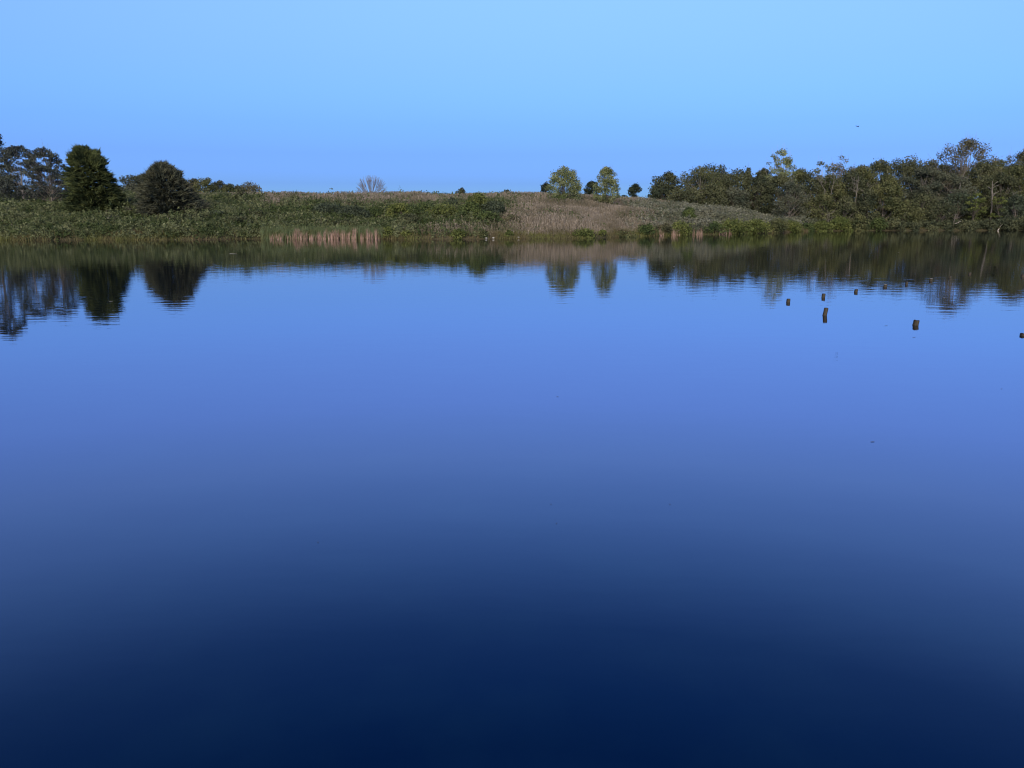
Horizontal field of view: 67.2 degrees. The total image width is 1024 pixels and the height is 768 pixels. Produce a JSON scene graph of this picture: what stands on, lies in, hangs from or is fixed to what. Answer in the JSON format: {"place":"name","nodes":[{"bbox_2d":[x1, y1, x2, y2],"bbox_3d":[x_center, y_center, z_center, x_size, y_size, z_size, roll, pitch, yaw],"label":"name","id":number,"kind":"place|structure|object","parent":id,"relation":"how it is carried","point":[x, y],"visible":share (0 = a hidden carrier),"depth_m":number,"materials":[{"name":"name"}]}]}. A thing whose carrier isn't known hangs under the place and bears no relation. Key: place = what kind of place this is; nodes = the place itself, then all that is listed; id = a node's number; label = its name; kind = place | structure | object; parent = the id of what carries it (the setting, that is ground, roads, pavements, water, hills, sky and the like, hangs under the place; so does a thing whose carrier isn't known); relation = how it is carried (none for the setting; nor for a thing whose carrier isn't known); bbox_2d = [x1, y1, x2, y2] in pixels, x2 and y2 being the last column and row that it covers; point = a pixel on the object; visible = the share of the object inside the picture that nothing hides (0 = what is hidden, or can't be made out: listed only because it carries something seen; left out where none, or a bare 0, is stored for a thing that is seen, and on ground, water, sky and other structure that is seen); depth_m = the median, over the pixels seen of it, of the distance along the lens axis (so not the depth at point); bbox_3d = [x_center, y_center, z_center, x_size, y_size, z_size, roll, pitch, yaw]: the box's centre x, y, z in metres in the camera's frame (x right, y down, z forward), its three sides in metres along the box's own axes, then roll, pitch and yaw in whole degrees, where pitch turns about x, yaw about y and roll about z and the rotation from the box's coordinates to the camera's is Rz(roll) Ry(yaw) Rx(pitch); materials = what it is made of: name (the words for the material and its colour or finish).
{"place":"outdoors","nodes":[
{"label":"outdoors","id":0,"kind":"place"},
{"bbox_2d":[0,230,1023,767],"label":"lake water","id":1,"kind":"structure","parent":0,"point":[712,500],"depth_m":8.16,"materials":[{"name":"blue liquid"}]},
{"bbox_2d":[260,224,383,239],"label":"cattail stand","id":2,"kind":"object","parent":1,"relation":"on","point":[354,233],"visible":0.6,"depth_m":88.51,"materials":[{"name":"plant"}]},
{"bbox_2d":[0,0,1023,204],"label":"sky","id":3,"kind":"structure","parent":0,"point":[443,96],"materials":[{"name":"blue"}]},
{"bbox_2d":[13,203,1022,239],"bbox_3d":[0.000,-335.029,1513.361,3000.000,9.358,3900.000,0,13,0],"label":"ground","id":4,"kind":"structure","parent":0,"point":[256,237],"depth_m":90.01,"materials":[{"name":"soil"}]},
{"bbox_2d":[0,134,19,194],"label":"locust tree","id":5,"kind":"object","parent":4,"relation":"on","point":[2,168],"visible":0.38,"depth_m":108.21,"materials":[{"name":"green plant"}]},
{"bbox_2d":[0,145,47,200],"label":"locust tree","id":6,"kind":"object","parent":4,"relation":"on","point":[11,150],"visible":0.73,"depth_m":106.72,"materials":[{"name":"green plant"}]},
{"bbox_2d":[19,143,69,202],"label":"locust tree","id":7,"kind":"object","parent":4,"relation":"on","point":[38,152],"visible":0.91,"depth_m":105.42,"materials":[{"name":"green plant"}]},
{"bbox_2d":[59,144,131,213],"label":"cedar tree","id":8,"kind":"object","parent":4,"relation":"on","point":[81,174],"visible":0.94,"depth_m":97.07,"materials":[{"name":"green plant"}]},
{"bbox_2d":[119,175,137,191],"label":"distant tree","id":9,"kind":"object","parent":4,"relation":"on","point":[130,186],"visible":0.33,"depth_m":168.53,"materials":[{"name":"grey plant"}]},
{"bbox_2d":[124,160,211,214],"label":"cedar tree","id":10,"kind":"object","parent":4,"relation":"on","point":[161,183],"visible":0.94,"depth_m":95.94,"materials":[{"name":"green plant"}]},
{"bbox_2d":[192,177,220,192],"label":"distant tree","id":11,"kind":"object","parent":4,"relation":"on","point":[206,187],"visible":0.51,"depth_m":171.42,"materials":[{"name":"green plant"}]},
{"bbox_2d":[220,183,237,192],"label":"distant tree","id":12,"kind":"object","parent":4,"relation":"on","point":[230,187],"visible":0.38,"depth_m":173.98,"materials":[{"name":"green plant"}]},
{"bbox_2d":[223,214,250,224],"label":"bush","id":13,"kind":"object","parent":4,"relation":"on","point":[234,218],"visible":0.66,"depth_m":93.26,"materials":[{"name":"green plant"}]},
{"bbox_2d":[239,181,261,191],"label":"distant tree","id":14,"kind":"object","parent":4,"relation":"on","point":[248,187],"visible":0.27,"depth_m":176.03,"materials":[{"name":"green plant"}]},
{"bbox_2d":[0,187,517,239],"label":"green weeds","id":15,"kind":"object","parent":4,"relation":"on","point":[228,202],"visible":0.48,"depth_m":93.61,"materials":[{"name":"green plant"}]},
{"bbox_2d":[267,206,290,215],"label":"bush","id":16,"kind":"object","parent":4,"relation":"on","point":[275,208],"visible":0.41,"depth_m":99.90,"materials":[{"name":"green plant"}]},
{"bbox_2d":[312,201,342,214],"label":"bush","id":17,"kind":"object","parent":4,"relation":"on","point":[325,206],"visible":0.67,"depth_m":100.18,"materials":[{"name":"green plant"}]},
{"bbox_2d":[336,202,374,219],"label":"bush","id":18,"kind":"object","parent":4,"relation":"on","point":[351,209],"visible":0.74,"depth_m":98.73,"materials":[{"name":"green plant"}]},
{"bbox_2d":[356,176,386,192],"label":"dead tree","id":19,"kind":"object","parent":4,"relation":"on","point":[363,188],"visible":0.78,"depth_m":145.38,"materials":[{"name":"grey wood"}]},
{"bbox_2d":[366,205,386,216],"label":"bush","id":20,"kind":"object","parent":4,"relation":"on","point":[375,210],"visible":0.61,"depth_m":100.56,"materials":[{"name":"green plant"}]},
{"bbox_2d":[380,226,393,237],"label":"shrub","id":21,"kind":"object","parent":4,"relation":"on","point":[387,230],"visible":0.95,"depth_m":89.06,"materials":[{"name":"green plant"}]},
{"bbox_2d":[383,202,410,219],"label":"bush","id":22,"kind":"object","parent":4,"relation":"on","point":[401,209],"visible":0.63,"depth_m":99.96,"materials":[{"name":"green plant"}]},
{"bbox_2d":[0,190,812,232],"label":"scattered weeds","id":23,"kind":"object","parent":4,"relation":"on","point":[260,218],"visible":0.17,"depth_m":101.22,"materials":[{"name":"green plant"}]},
{"bbox_2d":[2,191,815,235],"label":"dry grass","id":24,"kind":"structure","parent":4,"relation":"on","point":[593,209],"depth_m":108.91,"materials":[{"name":"brown plant"}]},
{"bbox_2d":[397,213,421,225],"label":"bush","id":25,"kind":"object","parent":4,"relation":"on","point":[408,217],"visible":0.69,"depth_m":94.42,"materials":[{"name":"green plant"}]},
{"bbox_2d":[405,200,434,214],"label":"bush","id":26,"kind":"object","parent":4,"relation":"on","point":[423,205],"visible":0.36,"depth_m":99.52,"materials":[{"name":"green plant"}]},
{"bbox_2d":[421,202,457,218],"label":"bush","id":27,"kind":"object","parent":4,"relation":"on","point":[441,208],"visible":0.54,"depth_m":97.78,"materials":[{"name":"green plant"}]},
{"bbox_2d":[450,228,467,238],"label":"shrub","id":28,"kind":"object","parent":4,"relation":"on","point":[457,232],"visible":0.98,"depth_m":88.38,"materials":[{"name":"green plant"}]},
{"bbox_2d":[457,201,482,215],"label":"bush","id":29,"kind":"object","parent":4,"relation":"on","point":[473,206],"visible":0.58,"depth_m":97.77,"materials":[{"name":"green plant"}]},
{"bbox_2d":[462,191,492,207],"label":"bush","id":30,"kind":"object","parent":4,"relation":"on","point":[479,197],"visible":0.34,"depth_m":100.81,"materials":[{"name":"green plant"}]},
{"bbox_2d":[470,209,501,224],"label":"bush","id":31,"kind":"object","parent":4,"relation":"on","point":[485,214],"visible":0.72,"depth_m":94.90,"materials":[{"name":"green plant"}]},
{"bbox_2d":[479,200,505,215],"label":"bush","id":32,"kind":"object","parent":4,"relation":"on","point":[498,207],"visible":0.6,"depth_m":98.78,"materials":[{"name":"green plant"}]},
{"bbox_2d":[0,227,1021,239],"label":"shore sedge","id":33,"kind":"object","parent":4,"relation":"on","point":[524,236],"visible":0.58,"depth_m":89.34,"materials":[{"name":"green plant"}]},
{"bbox_2d":[544,165,582,200],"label":"sycamore tree","id":34,"kind":"object","parent":4,"relation":"on","point":[564,175],"visible":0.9,"depth_m":119.15,"materials":[{"name":"green plant"}]},
{"bbox_2d":[572,227,597,237],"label":"shrub","id":35,"kind":"object","parent":4,"relation":"on","point":[586,233],"visible":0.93,"depth_m":91.52,"materials":[{"name":"green plant"}]},
{"bbox_2d":[583,179,602,193],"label":"oak tree","id":36,"kind":"object","parent":4,"relation":"on","point":[589,189],"visible":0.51,"depth_m":197.98,"materials":[{"name":"green plant"}]},
{"bbox_2d":[592,165,619,202],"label":"sycamore tree","id":37,"kind":"object","parent":4,"relation":"on","point":[605,174],"visible":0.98,"depth_m":121.11,"materials":[{"name":"green plant"}]},
{"bbox_2d":[628,182,642,197],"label":"oak tree","id":38,"kind":"object","parent":4,"relation":"on","point":[634,189],"visible":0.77,"depth_m":193.34,"materials":[{"name":"green plant"}]},
{"bbox_2d":[637,223,660,235],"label":"shrub","id":39,"kind":"object","parent":4,"relation":"on","point":[647,228],"visible":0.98,"depth_m":100.44,"materials":[{"name":"green plant"}]},
{"bbox_2d":[649,181,671,200],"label":"forest tree","id":40,"kind":"object","parent":4,"relation":"on","point":[656,191],"visible":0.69,"depth_m":143.95,"materials":[{"name":"green plant"}]},
{"bbox_2d":[656,223,673,233],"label":"shrub","id":41,"kind":"object","parent":4,"relation":"on","point":[666,227],"visible":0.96,"depth_m":102.27,"materials":[{"name":"green plant"}]},
{"bbox_2d":[648,170,682,199],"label":"forest tree","id":42,"kind":"object","parent":4,"relation":"on","point":[671,180],"visible":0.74,"depth_m":143.76,"materials":[{"name":"green plant"}]},
{"bbox_2d":[671,220,694,234],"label":"shrub","id":43,"kind":"object","parent":4,"relation":"on","point":[683,226],"visible":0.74,"depth_m":104.89,"materials":[{"name":"green plant"}]},
{"bbox_2d":[665,183,709,205],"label":"forest tree","id":44,"kind":"object","parent":4,"relation":"on","point":[678,195],"visible":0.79,"depth_m":140.55,"materials":[{"name":"green plant"}]},
{"bbox_2d":[681,206,697,220],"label":"bush","id":45,"kind":"object","parent":4,"relation":"on","point":[688,211],"visible":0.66,"depth_m":112.71,"materials":[{"name":"green plant"}]},
{"bbox_2d":[678,165,726,202],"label":"forest tree","id":46,"kind":"object","parent":4,"relation":"on","point":[702,176],"visible":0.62,"depth_m":144.32,"materials":[{"name":"green plant"}]},
{"bbox_2d":[696,205,719,219],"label":"bush","id":47,"kind":"object","parent":4,"relation":"on","point":[709,211],"visible":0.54,"depth_m":114.76,"materials":[{"name":"grey plant"}]},
{"bbox_2d":[686,163,733,196],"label":"forest tree","id":48,"kind":"object","parent":4,"relation":"on","point":[694,184],"visible":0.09,"depth_m":165.72,"materials":[{"name":"green plant"}]},
{"bbox_2d":[694,183,731,206],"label":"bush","id":49,"kind":"object","parent":4,"relation":"on","point":[715,194],"visible":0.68,"depth_m":140.51,"materials":[{"name":"green plant"}]},
{"bbox_2d":[704,220,729,233],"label":"shrub","id":50,"kind":"object","parent":4,"relation":"on","point":[714,226],"visible":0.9,"depth_m":107.58,"materials":[{"name":"green plant"}]},
{"bbox_2d":[707,163,729,184],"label":"forest tree","id":51,"kind":"object","parent":4,"relation":"on","point":[719,169],"visible":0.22,"depth_m":159.28,"materials":[{"name":"green plant"}]},
{"bbox_2d":[620,196,818,229],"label":"pale weeds","id":52,"kind":"object","parent":4,"relation":"on","point":[676,209],"visible":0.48,"depth_m":122.45,"materials":[{"name":"plant"}]},
{"bbox_2d":[718,212,747,220],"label":"bush","id":53,"kind":"object","parent":4,"relation":"on","point":[725,216],"visible":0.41,"depth_m":117.33,"materials":[{"name":"green plant"}]},
{"bbox_2d":[718,185,752,209],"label":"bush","id":54,"kind":"object","parent":4,"relation":"on","point":[738,196],"visible":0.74,"depth_m":140.50,"materials":[{"name":"green plant"}]},
{"bbox_2d":[722,214,754,233],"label":"shrub","id":55,"kind":"object","parent":4,"relation":"on","point":[735,225],"visible":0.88,"depth_m":109.52,"materials":[{"name":"green plant"}]},
{"bbox_2d":[721,166,759,209],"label":"forest tree","id":56,"kind":"object","parent":4,"relation":"on","point":[735,180],"visible":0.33,"depth_m":145.63,"materials":[{"name":"green plant"}]},
{"bbox_2d":[744,218,773,232],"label":"shrub","id":57,"kind":"object","parent":4,"relation":"on","point":[758,225],"visible":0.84,"depth_m":113.00,"materials":[{"name":"green plant"}]},
{"bbox_2d":[743,173,777,213],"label":"forest tree","id":58,"kind":"object","parent":4,"relation":"on","point":[762,201],"visible":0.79,"depth_m":142.42,"materials":[{"name":"green plant"}]},
{"bbox_2d":[769,216,789,232],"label":"shrub","id":59,"kind":"object","parent":4,"relation":"on","point":[778,225],"visible":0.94,"depth_m":116.50,"materials":[{"name":"green plant"}]},
{"bbox_2d":[764,144,796,200],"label":"forest tree","id":60,"kind":"object","parent":4,"relation":"on","point":[788,163],"visible":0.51,"depth_m":153.43,"materials":[{"name":"green plant"}]},
{"bbox_2d":[766,172,798,215],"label":"forest tree","id":61,"kind":"object","parent":4,"relation":"on","point":[781,179],"visible":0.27,"depth_m":146.18,"materials":[{"name":"green plant"}]},
{"bbox_2d":[770,178,810,217],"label":"willow tree","id":62,"kind":"object","parent":4,"relation":"on","point":[788,186],"visible":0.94,"depth_m":136.19,"materials":[{"name":"green plant"}]},
{"bbox_2d":[784,220,803,231],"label":"shrub","id":63,"kind":"object","parent":4,"relation":"on","point":[794,226],"visible":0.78,"depth_m":120.59,"materials":[{"name":"green plant"}]},
{"bbox_2d":[791,167,815,212],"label":"forest tree","id":64,"kind":"object","parent":4,"relation":"on","point":[801,173],"visible":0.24,"depth_m":161.31,"materials":[{"name":"green plant"}]},
{"bbox_2d":[792,169,829,216],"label":"forest tree","id":65,"kind":"object","parent":4,"relation":"on","point":[809,179],"visible":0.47,"depth_m":144.47,"materials":[{"name":"green plant"}]},
{"bbox_2d":[804,191,841,220],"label":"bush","id":66,"kind":"object","parent":4,"relation":"on","point":[826,202],"visible":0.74,"depth_m":136.32,"materials":[{"name":"green plant"}]},
{"bbox_2d":[813,218,835,230],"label":"shrub","id":67,"kind":"object","parent":4,"relation":"on","point":[822,225],"visible":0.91,"depth_m":126.38,"materials":[{"name":"green plant"}]},
{"bbox_2d":[814,160,838,189],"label":"forest tree","id":68,"kind":"object","parent":4,"relation":"on","point":[818,170],"visible":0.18,"depth_m":151.04,"materials":[{"name":"green plant"}]},
{"bbox_2d":[812,173,848,214],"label":"forest tree","id":69,"kind":"object","parent":4,"relation":"on","point":[839,192],"visible":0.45,"depth_m":143.97,"materials":[{"name":"green plant"}]},
{"bbox_2d":[829,215,853,230],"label":"shrub","id":70,"kind":"object","parent":4,"relation":"on","point":[840,223],"visible":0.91,"depth_m":127.97,"materials":[{"name":"green plant"}]},
{"bbox_2d":[829,155,856,200],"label":"forest tree","id":71,"kind":"object","parent":4,"relation":"on","point":[839,166],"visible":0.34,"depth_m":152.85,"materials":[{"name":"green plant"}]},
{"bbox_2d":[833,195,858,219],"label":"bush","id":72,"kind":"object","parent":4,"relation":"on","point":[845,205],"visible":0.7,"depth_m":136.58,"materials":[{"name":"green plant"}]},
{"bbox_2d":[829,169,873,217],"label":"forest tree","id":73,"kind":"object","parent":4,"relation":"on","point":[846,177],"visible":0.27,"depth_m":145.73,"materials":[{"name":"green plant"}]},
{"bbox_2d":[848,212,871,230],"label":"shrub","id":74,"kind":"object","parent":4,"relation":"on","point":[860,222],"visible":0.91,"depth_m":129.20,"materials":[{"name":"green plant"}]},
{"bbox_2d":[848,164,883,210],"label":"forest tree","id":75,"kind":"object","parent":4,"relation":"on","point":[866,174],"visible":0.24,"depth_m":160.79,"materials":[{"name":"green plant"}]},
{"bbox_2d":[850,188,885,220],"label":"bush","id":76,"kind":"object","parent":4,"relation":"on","point":[867,198],"visible":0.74,"depth_m":136.21,"materials":[{"name":"green plant"}]},
{"bbox_2d":[868,217,887,230],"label":"shrub","id":77,"kind":"object","parent":4,"relation":"on","point":[878,223],"visible":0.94,"depth_m":130.07,"materials":[{"name":"green plant"}]},
{"bbox_2d":[862,158,901,211],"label":"forest tree","id":78,"kind":"object","parent":4,"relation":"on","point":[881,166],"visible":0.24,"depth_m":164.99,"materials":[{"name":"green plant"}]},
{"bbox_2d":[870,171,905,219],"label":"forest tree","id":79,"kind":"object","parent":4,"relation":"on","point":[891,186],"visible":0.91,"depth_m":136.53,"materials":[{"name":"green plant"}]},
{"bbox_2d":[885,216,906,230],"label":"shrub","id":80,"kind":"object","parent":4,"relation":"on","point":[893,222],"visible":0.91,"depth_m":130.42,"materials":[{"name":"green plant"}]},
{"bbox_2d":[885,198,925,222],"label":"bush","id":81,"kind":"object","parent":4,"relation":"on","point":[905,212],"visible":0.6,"depth_m":136.44,"materials":[{"name":"green plant"}]},
{"bbox_2d":[877,155,936,202],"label":"forest tree","id":82,"kind":"object","parent":4,"relation":"on","point":[906,168],"visible":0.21,"depth_m":164.58,"materials":[{"name":"green plant"}]},
{"bbox_2d":[799,212,1020,227],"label":"forest undergrowth","id":83,"kind":"object","parent":4,"relation":"on","point":[943,222],"visible":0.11,"depth_m":135.24,"materials":[{"name":"green plant"}]},
{"bbox_2d":[903,190,941,220],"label":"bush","id":84,"kind":"object","parent":4,"relation":"on","point":[923,198],"visible":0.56,"depth_m":138.17,"materials":[{"name":"green plant"}]},
{"bbox_2d":[898,165,948,206],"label":"forest tree","id":85,"kind":"object","parent":4,"relation":"on","point":[925,173],"visible":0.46,"depth_m":145.17,"materials":[{"name":"green plant"}]},
{"bbox_2d":[918,161,956,196],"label":"forest tree","id":86,"kind":"object","parent":4,"relation":"on","point":[941,167],"visible":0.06,"depth_m":162.83,"materials":[{"name":"green plant"}]},
{"bbox_2d":[922,199,957,221],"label":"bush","id":87,"kind":"object","parent":4,"relation":"on","point":[943,211],"visible":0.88,"depth_m":136.53,"materials":[{"name":"green plant"}]},
{"bbox_2d":[925,172,980,217],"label":"forest tree","id":88,"kind":"object","parent":4,"relation":"on","point":[954,178],"visible":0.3,"depth_m":143.62,"materials":[{"name":"green plant"}]},
{"bbox_2d":[942,190,974,220],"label":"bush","id":89,"kind":"object","parent":4,"relation":"on","point":[960,199],"visible":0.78,"depth_m":138.30,"materials":[{"name":"green plant"}]},
{"bbox_2d":[924,135,1004,191],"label":"forest tree","id":90,"kind":"object","parent":4,"relation":"on","point":[968,143],"visible":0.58,"depth_m":150.68,"materials":[{"name":"green plant"}]},
{"bbox_2d":[955,220,979,230],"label":"shrub","id":91,"kind":"object","parent":4,"relation":"on","point":[969,225],"visible":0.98,"depth_m":130.64,"materials":[{"name":"green plant"}]},
{"bbox_2d":[965,193,987,222],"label":"sapling tree","id":92,"kind":"object","parent":4,"relation":"on","point":[978,201],"visible":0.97,"depth_m":135.90,"materials":[{"name":"green plant"}]},
{"bbox_2d":[957,155,1008,217],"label":"forest tree","id":93,"kind":"object","parent":4,"relation":"on","point":[980,171],"visible":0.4,"depth_m":145.57,"materials":[{"name":"green plant"}]},
{"bbox_2d":[978,218,1000,230],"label":"shrub","id":94,"kind":"object","parent":4,"relation":"on","point":[991,225],"visible":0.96,"depth_m":130.66,"materials":[{"name":"green plant"}]},
{"bbox_2d":[974,157,1020,204],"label":"forest tree","id":95,"kind":"object","parent":4,"relation":"on","point":[1003,165],"visible":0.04,"depth_m":165.23,"materials":[{"name":"green plant"}]},
{"bbox_2d":[988,195,1007,220],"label":"sapling tree","id":96,"kind":"object","parent":4,"relation":"on","point":[1000,202],"visible":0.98,"depth_m":137.25,"materials":[{"name":"green plant"}]},
{"bbox_2d":[978,171,1019,217],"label":"forest tree","id":97,"kind":"object","parent":4,"relation":"on","point":[1007,181],"visible":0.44,"depth_m":143.59,"materials":[{"name":"green plant"}]},
{"bbox_2d":[994,194,1023,220],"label":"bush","id":98,"kind":"object","parent":4,"relation":"on","point":[1015,205],"visible":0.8,"depth_m":137.06,"materials":[{"name":"green plant"}]},
{"bbox_2d":[996,215,1021,230],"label":"shrub","id":99,"kind":"object","parent":4,"relation":"on","point":[1007,224],"visible":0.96,"depth_m":130.35,"materials":[{"name":"green plant"}]},
{"bbox_2d":[998,160,1023,211],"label":"forest tree","id":100,"kind":"object","parent":4,"relation":"on","point":[1015,170],"visible":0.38,"depth_m":144.05,"materials":[{"name":"green plant"}]},
{"bbox_2d":[1004,148,1023,189],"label":"forest tree","id":101,"kind":"object","parent":4,"relation":"on","point":[1020,156],"visible":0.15,"depth_m":161.79,"materials":[{"name":"green plant"}]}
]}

